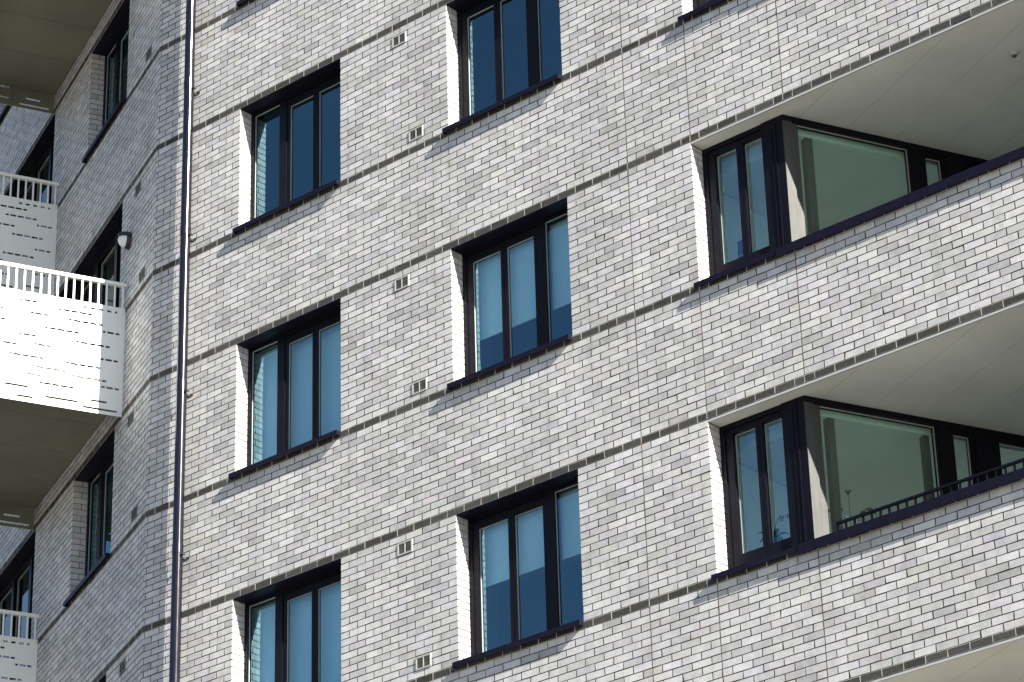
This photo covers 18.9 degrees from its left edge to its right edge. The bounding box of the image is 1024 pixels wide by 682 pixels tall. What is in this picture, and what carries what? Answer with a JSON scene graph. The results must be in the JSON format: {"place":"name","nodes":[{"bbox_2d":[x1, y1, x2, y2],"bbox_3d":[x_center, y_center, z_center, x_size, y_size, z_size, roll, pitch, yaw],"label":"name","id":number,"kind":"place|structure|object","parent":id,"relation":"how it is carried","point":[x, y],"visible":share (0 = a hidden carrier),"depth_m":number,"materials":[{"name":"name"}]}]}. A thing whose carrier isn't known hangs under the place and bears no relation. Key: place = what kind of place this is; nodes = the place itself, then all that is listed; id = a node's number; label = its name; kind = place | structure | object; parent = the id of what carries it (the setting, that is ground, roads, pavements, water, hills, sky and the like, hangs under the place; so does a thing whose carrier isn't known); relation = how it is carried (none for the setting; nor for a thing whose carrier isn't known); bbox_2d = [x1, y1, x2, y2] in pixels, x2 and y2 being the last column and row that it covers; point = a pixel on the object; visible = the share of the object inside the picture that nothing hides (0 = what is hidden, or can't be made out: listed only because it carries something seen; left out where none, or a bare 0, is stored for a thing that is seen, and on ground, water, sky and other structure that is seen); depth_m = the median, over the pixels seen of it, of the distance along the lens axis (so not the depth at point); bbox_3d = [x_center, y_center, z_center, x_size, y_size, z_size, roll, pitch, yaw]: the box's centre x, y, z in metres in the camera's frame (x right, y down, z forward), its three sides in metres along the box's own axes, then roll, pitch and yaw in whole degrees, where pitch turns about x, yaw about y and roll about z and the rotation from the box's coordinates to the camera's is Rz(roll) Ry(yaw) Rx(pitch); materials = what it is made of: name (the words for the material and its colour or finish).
{"place":"outdoors","nodes":[
{"label":"outdoors","id":0,"kind":"place"},
{"bbox_2d":[0,0,1023,681],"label":"apartment building","id":1,"kind":"structure","parent":0,"point":[410,340],"depth_m":30.98,"materials":[{"name":"brick"}]},
{"bbox_2d":[0,87,13,121],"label":"window","id":2,"kind":"structure","parent":1,"relation":"in","point":[6,107],"depth_m":43.40,"materials":[{"name":"metal"}]},
{"bbox_2d":[0,529,35,679],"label":"balcony door","id":3,"kind":"structure","parent":1,"relation":"in","point":[11,577],"depth_m":39.04,"materials":[{"name":"metal"}]},
{"bbox_2d":[0,113,54,259],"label":"balcony door","id":4,"kind":"structure","parent":1,"relation":"in","point":[42,152],"depth_m":41.80,"materials":[{"name":"metal"}]},
{"bbox_2d":[63,428,114,606],"bbox_3d":[-4.798,2.075,35.810,0.322,1.629,1.608,10,-29,-22],"label":"window","id":5,"kind":"structure","parent":1,"relation":"in","point":[97,469],"depth_m":36.22,"materials":[{"name":"metal"}]},
{"bbox_2d":[58,201,122,370],"bbox_3d":[-5.159,0.073,37.621,0.261,2.404,3.146,10,-29,-22],"label":"balcony door","id":6,"kind":"structure","parent":1,"relation":"in","point":[93,263],"depth_m":37.92,"materials":[{"name":"metal"}]},
{"bbox_2d":[98,672,106,681],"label":"balcony door","id":7,"kind":"structure","parent":1,"relation":"in","point":[103,679],"depth_m":34.31,"materials":[{"name":"metal"}]},
{"bbox_2d":[82,0,129,162],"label":"window","id":8,"kind":"structure","parent":1,"relation":"in","point":[112,42],"depth_m":38.92,"materials":[{"name":"metal"}]},
{"bbox_2d":[236,0,247,6],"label":"window","id":9,"kind":"structure","parent":1,"relation":"in","point":[238,3],"depth_m":35.61,"materials":[{"name":"metal"}]},
{"bbox_2d":[228,298,340,479],"bbox_3d":[-2.344,0.547,32.932,1.608,1.629,0.322,-23,-34,35],"label":"window","id":10,"kind":"structure","parent":1,"relation":"in","point":[311,323],"depth_m":33.15,"materials":[{"name":"metal"}]},
{"bbox_2d":[232,58,340,233],"bbox_3d":[-2.423,-2.129,34.285,1.608,1.629,0.322,-23,-34,35],"label":"window","id":11,"kind":"structure","parent":1,"relation":"in","point":[313,84],"depth_m":34.53,"materials":[{"name":"metal"}]},
{"bbox_2d":[233,558,341,681],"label":"window","id":12,"kind":"structure","parent":1,"relation":"in","point":[312,581],"depth_m":31.88,"materials":[{"name":"metal"}]},
{"bbox_2d":[442,0,561,134],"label":"window","id":13,"kind":"structure","parent":1,"relation":"in","point":[466,10],"depth_m":32.64,"materials":[{"name":"metal"}]},
{"bbox_2d":[447,197,572,389],"bbox_3d":[0.033,-0.441,31.116,1.608,1.629,0.322,-23,-34,35],"label":"window","id":14,"kind":"structure","parent":1,"relation":"in","point":[536,224],"depth_m":31.33,"materials":[{"name":"metal"}]},
{"bbox_2d":[452,468,583,668],"bbox_3d":[0.112,2.235,29.763,1.608,1.629,0.322,-23,-34,35],"label":"window","id":15,"kind":"structure","parent":1,"relation":"in","point":[545,494],"depth_m":29.96,"materials":[{"name":"metal"}]},
{"bbox_2d":[692,0,712,9],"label":"corner window","id":16,"kind":"structure","parent":1,"relation":"in","point":[696,3],"depth_m":30.87,"materials":[{"name":"metal"}]},
{"bbox_2d":[702,115,790,275],"bbox_3d":[2.269,-1.318,29.542,0.971,1.547,0.106,-23,-34,35],"label":"corner window","id":17,"kind":"structure","parent":1,"relation":"in","point":[770,132],"depth_m":29.55,"materials":[{"name":"metal"}]},
{"bbox_2d":[719,396,813,568],"bbox_3d":[2.348,1.358,28.189,0.971,1.547,0.106,-23,-34,35],"label":"corner window","id":18,"kind":"structure","parent":1,"relation":"in","point":[791,412],"depth_m":28.19,"materials":[{"name":"metal"}]},
{"bbox_2d":[828,490,876,528],"bbox_3d":[3.098,1.705,28.206,0.452,0.602,0.411,-18,-31,28],"label":"potted plant","id":19,"kind":"object","parent":1,"relation":"in","point":[848,493],"visible":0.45,"depth_m":28.23,"materials":[{"name":"green plant"}]},
{"bbox_2d":[737,240,742,257],"bbox_3d":[2.222,-0.841,29.580,0.090,0.270,0.051,-23,-34,35],"label":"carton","id":20,"kind":"object","parent":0,"point":[740,248],"visible":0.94,"depth_m":29.59,"materials":[{"name":"blue"}]}
]}

